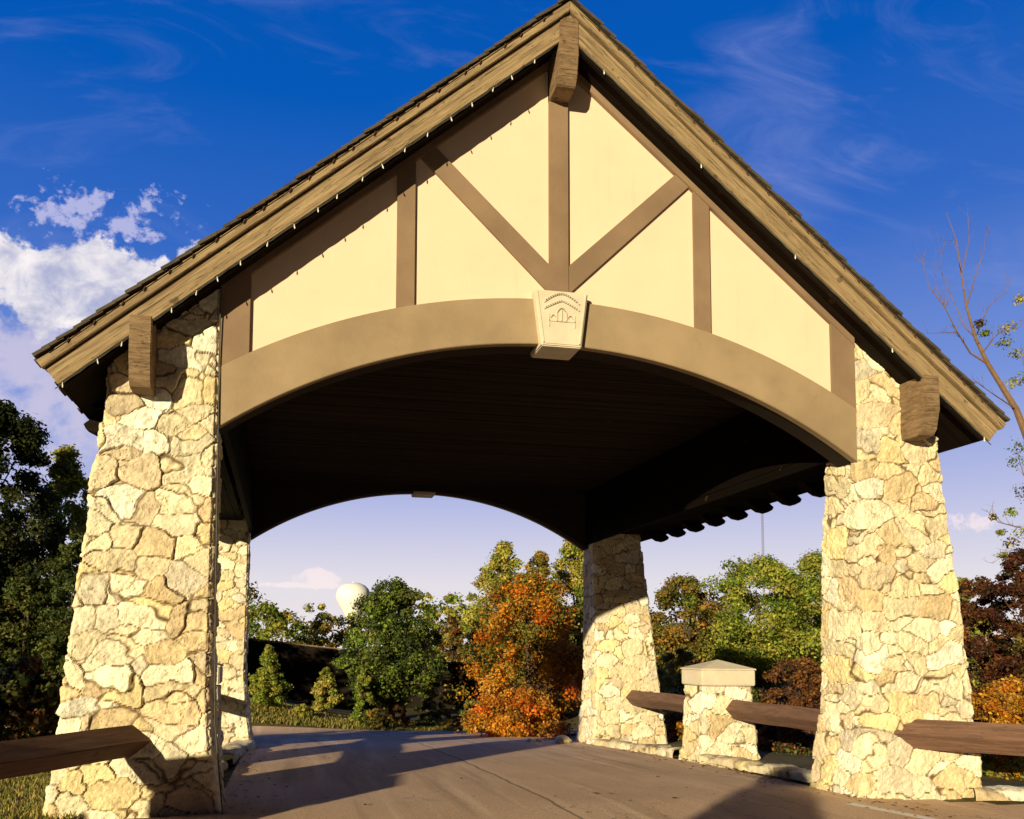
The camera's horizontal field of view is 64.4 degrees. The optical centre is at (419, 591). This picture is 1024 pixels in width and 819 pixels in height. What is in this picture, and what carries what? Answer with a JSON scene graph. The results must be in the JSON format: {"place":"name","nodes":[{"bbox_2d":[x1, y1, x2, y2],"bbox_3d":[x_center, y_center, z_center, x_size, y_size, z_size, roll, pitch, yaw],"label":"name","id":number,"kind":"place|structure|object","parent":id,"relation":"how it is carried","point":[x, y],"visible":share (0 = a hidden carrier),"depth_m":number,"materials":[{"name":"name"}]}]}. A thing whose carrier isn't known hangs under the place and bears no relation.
{"place":"outdoors","nodes":[
{"label":"outdoors","id":0,"kind":"place"},
{"bbox_2d":[0,651,1023,818],"bbox_3d":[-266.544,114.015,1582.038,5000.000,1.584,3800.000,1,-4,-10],"label":"ground","id":1,"kind":"structure","parent":0,"point":[803,760],"depth_m":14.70,"materials":[{"name":"green plant"}]},
{"bbox_2d":[0,655,65,740],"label":"dark shrub","id":2,"kind":"object","parent":1,"relation":"on","point":[29,696],"visible":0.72,"depth_m":13.31,"materials":[{"name":"green plant"}]},
{"bbox_2d":[0,575,69,671],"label":"dark shrub","id":3,"kind":"object","parent":1,"relation":"on","point":[16,593],"visible":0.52,"depth_m":27.05,"materials":[{"name":"green plant"}]},
{"bbox_2d":[0,399,75,666],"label":"broadleaf tree","id":4,"kind":"object","parent":1,"relation":"on","point":[24,434],"visible":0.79,"depth_m":28.53,"materials":[{"name":"green plant"}]},
{"bbox_2d":[12,443,90,653],"bbox_3d":[-14.412,-0.904,32.784,4.464,10.282,4.434,4,-5,-38],"label":"broadleaf tree","id":5,"kind":"object","parent":1,"relation":"on","point":[66,474],"visible":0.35,"depth_m":32.27,"materials":[{"name":"green plant"}]},
{"bbox_2d":[25,531,83,674],"bbox_3d":[-11.894,0.828,27.267,3.559,5.836,2.925,1,-4,-10],"label":"dark shrub","id":6,"kind":"object","parent":1,"relation":"on","point":[63,580],"visible":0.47,"depth_m":26.87,"materials":[{"name":"green plant"}]},
{"bbox_2d":[216,663,224,760],"bbox_3d":[-3.510,1.871,12.199,1.128,1.823,0.870,1,-4,-10],"label":"stone post","id":7,"kind":"object","parent":1,"relation":"on","point":[220,735],"visible":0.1,"depth_m":12.19,"materials":[{"name":"stone"}]},
{"bbox_2d":[222,761,227,770],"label":"stone kerb","id":8,"kind":"structure","parent":1,"relation":"on","point":[225,765],"depth_m":11.71,"materials":[{"name":"stone"}]},
{"bbox_2d":[248,644,293,707],"bbox_3d":[-5.336,2.984,28.299,1.410,2.326,1.724,-2,-5,33],"label":"conical evergreen","id":9,"kind":"object","parent":1,"relation":"on","point":[265,691],"visible":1,"depth_m":28.05,"materials":[{"name":"green plant"}]},
{"bbox_2d":[291,703,318,717],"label":"shrub","id":10,"kind":"object","parent":1,"relation":"on","point":[307,710],"visible":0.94,"depth_m":27.77,"materials":[{"name":"green plant"}]},
{"bbox_2d":[310,667,344,720],"bbox_3d":[-3.212,3.554,27.818,1.105,1.997,1.324,3,-5,-28],"label":"young tree","id":11,"kind":"object","parent":1,"relation":"on","point":[324,687],"visible":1,"depth_m":27.62,"materials":[{"name":"green plant"}]},
{"bbox_2d":[336,581,369,647],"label":"water tower","id":12,"kind":"structure","parent":1,"relation":"on","point":[347,594],"depth_m":294.37,"materials":[{"name":"white metal"}]},
{"bbox_2d":[346,670,375,724],"bbox_3d":[-2.040,3.758,28.241,1.131,2.031,1.045,1,-4,-10],"label":"young tree","id":13,"kind":"object","parent":1,"relation":"on","point":[363,678],"visible":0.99,"depth_m":28.15,"materials":[{"name":"green plant"}]},
{"bbox_2d":[247,638,475,709],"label":"board fence","id":14,"kind":"object","parent":1,"relation":"on","point":[301,666],"visible":0.32,"depth_m":41.23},
{"bbox_2d":[363,708,392,727],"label":"shrub","id":15,"kind":"object","parent":1,"relation":"on","point":[379,720],"visible":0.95,"depth_m":27.63,"materials":[{"name":"green plant"}]},
{"bbox_2d":[329,575,452,718],"bbox_3d":[-1.390,2.452,35.538,5.159,6.402,4.634,1,-4,-10],"label":"broadleaf tree","id":16,"kind":"object","parent":1,"relation":"on","point":[402,667],"visible":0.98,"depth_m":34.77,"materials":[{"name":"green plant"}]},
{"bbox_2d":[384,704,409,728],"bbox_3d":[-0.647,4.359,27.864,1.068,0.917,1.146,4,-6,-43],"label":"shrub","id":17,"kind":"object","parent":1,"relation":"on","point":[397,708],"visible":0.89,"depth_m":27.84,"materials":[{"name":"brown plant"}]},
{"bbox_2d":[410,604,446,710],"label":"broadleaf tree","id":18,"kind":"object","parent":1,"relation":"on","point":[426,691],"visible":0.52,"depth_m":41.67,"materials":[{"name":"green plant"}]},
{"bbox_2d":[413,696,445,727],"bbox_3d":[0.399,4.410,29.198,1.292,1.279,1.134,-2,-5,34],"label":"shrub","id":19,"kind":"object","parent":1,"relation":"on","point":[429,705],"visible":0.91,"depth_m":29.10,"materials":[{"name":"green plant"}]},
{"bbox_2d":[433,615,470,661],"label":"broadleaf tree","id":20,"kind":"object","parent":1,"relation":"on","point":[455,641],"visible":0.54,"depth_m":51.14,"materials":[{"name":"green plant"}]},
{"bbox_2d":[436,690,467,727],"bbox_3d":[1.206,4.291,29.055,1.251,1.486,0.925,1,-4,-1],"label":"shrub","id":21,"kind":"object","parent":1,"relation":"on","point":[447,720],"visible":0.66,"depth_m":28.90,"materials":[{"name":"green plant"}]},
{"bbox_2d":[451,699,477,732],"bbox_3d":[1.570,3.781,24.313,1.218,1.114,1.131,1,-4,-10],"label":"shrub","id":22,"kind":"object","parent":1,"relation":"on","point":[456,721],"visible":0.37,"depth_m":24.24,"materials":[{"name":"green plant"}]},
{"bbox_2d":[459,621,493,698],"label":"broadleaf tree","id":23,"kind":"object","parent":1,"relation":"on","point":[463,649],"visible":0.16,"depth_m":49.33,"materials":[{"name":"green plant"}]},
{"bbox_2d":[460,540,532,686],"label":"broadleaf tree","id":24,"kind":"object","parent":1,"relation":"on","point":[502,564],"visible":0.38,"depth_m":43.54,"materials":[{"name":"green plant"}]},
{"bbox_2d":[435,568,583,718],"bbox_3d":[4.850,2.422,34.544,5.982,6.965,6.982,4,-5,-38],"label":"orange maple","id":25,"kind":"object","parent":1,"relation":"on","point":[551,622],"visible":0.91,"depth_m":33.75,"materials":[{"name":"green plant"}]},
{"bbox_2d":[2,581,1023,679],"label":"wood","id":26,"kind":"object","parent":1,"relation":"on","point":[276,623],"visible":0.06,"depth_m":79.61,"materials":[{"name":"green plant"}]},
{"bbox_2d":[454,684,576,737],"bbox_3d":[2.466,3.301,21.560,2.891,1.672,3.790,1,-4,-10],"label":"orange shrub","id":27,"kind":"object","parent":1,"relation":"on","point":[526,710],"visible":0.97,"depth_m":20.99,"materials":[{"name":"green plant"}]},
{"bbox_2d":[31,0,1009,818],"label":"gatehouse","id":28,"kind":"object","parent":1,"relation":"on","point":[569,290],"visible":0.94,"depth_m":9.21,"materials":[{"name":"stone"}]},
{"bbox_2d":[0,725,150,779],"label":"timber rail","id":29,"kind":"object","parent":28,"relation":"attached to","point":[27,756],"visible":0.88,"depth_m":7.01,"materials":[{"name":"brown wood"}]},
{"bbox_2d":[214,283,222,813],"bbox_3d":[-1.992,-0.506,8.123,0.180,5.401,0.054,1,-4,-2],"label":"downspout","id":30,"kind":"object","parent":28,"relation":"attached to","point":[216,554],"visible":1,"depth_m":8.11,"materials":[{"name":"metal"}]},
{"bbox_2d":[49,13,552,352],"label":"string lights","id":31,"kind":"object","parent":28,"relation":"attached to","point":[243,222],"visible":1,"depth_m":8.14},
{"bbox_2d":[55,45,555,388],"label":"string lights","id":32,"kind":"object","parent":28,"relation":"hanging from","point":[404,150],"visible":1,"depth_m":8.23,"materials":[{"name":"plastic"}]},
{"bbox_2d":[626,690,684,712],"bbox_3d":[4.805,2.133,15.643,0.322,0.363,3.700,1,-4,-10],"label":"timber rail","id":33,"kind":"object","parent":28,"relation":"attached to","point":[666,701],"visible":0.59,"depth_m":15.86,"materials":[{"name":"brown wood"}]},
{"bbox_2d":[726,700,819,731],"bbox_3d":[5.467,1.829,11.761,0.322,0.347,3.600,1,-4,-10],"label":"timber rail","id":34,"kind":"object","parent":28,"relation":"attached to","point":[799,717],"visible":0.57,"depth_m":12.05,"materials":[{"name":"brown wood"}]},
{"bbox_2d":[581,49,990,444],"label":"string lights","id":35,"kind":"object","parent":28,"relation":"hanging from","point":[604,72],"visible":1,"depth_m":9.11,"materials":[{"name":"plastic"}]},
{"bbox_2d":[588,19,997,415],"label":"roof shingles","id":36,"kind":"object","parent":28,"relation":"attached to","point":[807,231],"visible":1,"depth_m":9.09,"materials":[{"name":"brown wood"}]},
{"bbox_2d":[894,719,1023,755],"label":"timber rail","id":37,"kind":"object","parent":28,"relation":"attached to","point":[977,737],"visible":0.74,"depth_m":8.99,"materials":[{"name":"brown wood"}]},
{"bbox_2d":[525,738,535,741],"bbox_3d":[2.387,3.224,17.348,0.201,0.157,0.265,3,-5,-34],"label":"rock","id":38,"kind":"object","parent":1,"relation":"on","point":[529,740],"visible":0.67,"depth_m":17.27,"materials":[{"name":"stone"}]},
{"bbox_2d":[514,550,565,690],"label":"broadleaf tree","id":39,"kind":"object","parent":1,"relation":"on","point":[540,560],"visible":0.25,"depth_m":42.90,"materials":[{"name":"orange plant"}]},
{"bbox_2d":[554,735,571,743],"bbox_3d":[3.060,3.175,17.149,0.353,0.248,0.490,-1,-4,23],"label":"rock","id":40,"kind":"object","parent":1,"relation":"on","point":[561,739],"visible":0.73,"depth_m":17.01,"materials":[{"name":"stone"}]},
{"bbox_2d":[549,539,583,697],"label":"broadleaf tree","id":41,"kind":"object","parent":1,"relation":"on","point":[569,550],"visible":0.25,"depth_m":46.24,"materials":[{"name":"green plant"}]},
{"bbox_2d":[664,711,683,740],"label":"brown shrub","id":42,"kind":"object","parent":1,"relation":"on","point":[673,721],"visible":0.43,"depth_m":18.37,"materials":[{"name":"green plant"}]},
{"bbox_2d":[657,647,698,713],"bbox_3d":[8.021,3.092,25.033,2.287,2.749,2.195,3,-5,-28],"label":"broadleaf tree","id":43,"kind":"object","parent":1,"relation":"on","point":[683,658],"visible":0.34,"depth_m":24.82,"materials":[{"name":"green plant"}]},
{"bbox_2d":[649,573,730,692],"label":"broadleaf tree","id":44,"kind":"object","parent":1,"relation":"on","point":[690,638],"visible":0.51,"depth_m":53.16,"materials":[{"name":"green plant"}]},
{"bbox_2d":[679,659,759,764],"bbox_3d":[5.066,2.060,13.647,1.148,1.823,0.898,1,-4,-10],"label":"stone post","id":45,"kind":"object","parent":1,"relation":"on","point":[713,689],"visible":0.79,"depth_m":13.33,"materials":[{"name":"stone"}]},
{"bbox_2d":[667,728,815,754],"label":"undergrowth","id":46,"kind":"object","parent":1,"relation":"on","point":[775,749],"visible":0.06,"depth_m":14.92,"materials":[{"name":"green plant"}]},
{"bbox_2d":[675,552,822,692],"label":"broadleaf tree","id":47,"kind":"object","parent":1,"relation":"on","point":[790,599],"visible":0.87,"depth_m":48.88,"materials":[{"name":"green plant"}]},
{"bbox_2d":[696,754,811,782],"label":"stone kerb","id":48,"kind":"structure","parent":1,"relation":"on","point":[790,771],"depth_m":11.70,"materials":[{"name":"stone"}]},
{"bbox_2d":[751,686,763,728],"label":"brown shrub","id":49,"kind":"object","parent":1,"relation":"on","point":[754,692],"visible":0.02,"depth_m":19.82,"materials":[{"name":"green plant"}]},
{"bbox_2d":[761,514,765,622],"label":"radio mast","id":50,"kind":"object","parent":1,"relation":"on","point":[762,525],"visible":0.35,"depth_m":273.87,"materials":[{"name":"metal"}]},
{"bbox_2d":[756,724,815,751],"bbox_3d":[7.008,2.807,15.521,1.301,0.783,1.441,0,-4,9],"label":"brown shrub","id":51,"kind":"object","parent":1,"relation":"on","point":[786,736],"visible":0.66,"depth_m":15.23,"materials":[{"name":"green plant"}]},
{"bbox_2d":[755,654,821,732],"bbox_3d":[9.182,2.660,19.739,2.246,2.262,2.494,1,-4,-10],"label":"brown shrub","id":52,"kind":"object","parent":1,"relation":"on","point":[801,671],"visible":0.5,"depth_m":19.44,"materials":[{"name":"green plant"}]},
{"bbox_2d":[767,548,822,688],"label":"broadleaf tree","id":53,"kind":"object","parent":1,"relation":"on","point":[811,566],"visible":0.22,"depth_m":54.33,"materials":[{"name":"green plant"}]},
{"bbox_2d":[913,207,1023,608],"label":"bare tree","id":54,"kind":"object","parent":1,"relation":"on","point":[1012,404],"visible":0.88,"depth_m":17.21,"materials":[{"name":"brown plant"}]},
{"bbox_2d":[957,577,994,687],"bbox_3d":[26.443,2.420,39.139,2.635,6.475,2.778,-1,-5,25],"label":"broadleaf tree","id":55,"kind":"object","parent":1,"relation":"on","point":[960,579],"visible":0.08,"depth_m":39.05,"materials":[{"name":"brown plant"}]},
{"bbox_2d":[958,575,1023,722],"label":"maroon tree","id":56,"kind":"object","parent":1,"relation":"on","point":[968,610],"visible":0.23,"depth_m":17.98,"materials":[{"name":"brown plant"}]},
{"bbox_2d":[966,548,1023,722],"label":"maroon tree","id":57,"kind":"object","parent":1,"relation":"on","point":[1015,590],"visible":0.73,"depth_m":16.75,"materials":[{"name":"brown plant"}]},
{"bbox_2d":[969,785,1023,800],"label":"stone kerb","id":58,"kind":"structure","parent":1,"relation":"on","point":[999,793],"depth_m":9.18,"materials":[{"name":"stone"}]},
{"bbox_2d":[971,674,1023,760],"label":"orange shrub","id":59,"kind":"object","parent":1,"relation":"on","point":[987,704],"visible":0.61,"depth_m":13.59,"materials":[{"name":"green plant"}]},
{"bbox_2d":[980,753,1023,779],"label":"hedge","id":60,"kind":"object","parent":1,"relation":"on","point":[997,765],"visible":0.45,"depth_m":11.24,"materials":[{"name":"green plant"}]},
{"bbox_2d":[0,0,1023,650],"label":"sky","id":61,"kind":"structure","parent":0,"point":[132,131],"materials":[{"name":"blue"}]},
{"bbox_2d":[4,725,1023,818],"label":"road","id":62,"kind":"structure","parent":0,"point":[351,773],"depth_m":9.84,"materials":[{"name":"concrete"}]},
{"bbox_2d":[222,739,255,763],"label":"stone kerb","id":63,"kind":"structure","parent":62,"relation":"on","point":[235,749],"depth_m":14.27,"materials":[{"name":"stone"}]},
{"bbox_2d":[197,736,951,818],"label":"fallen leaves","id":64,"kind":"object","parent":62,"relation":"on","point":[605,793],"visible":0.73,"depth_m":10.65,"materials":[{"name":"orange plant"}]},
{"bbox_2d":[587,739,681,757],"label":"stone kerb","id":65,"kind":"structure","parent":62,"relation":"on","point":[667,750],"depth_m":14.85,"materials":[{"name":"stone"}]},
{"bbox_2d":[847,803,935,818],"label":"road edge line","id":66,"kind":"object","parent":62,"relation":"on","point":[892,811],"visible":1,"depth_m":8.32,"materials":[{"name":"white paint"}]}
]}

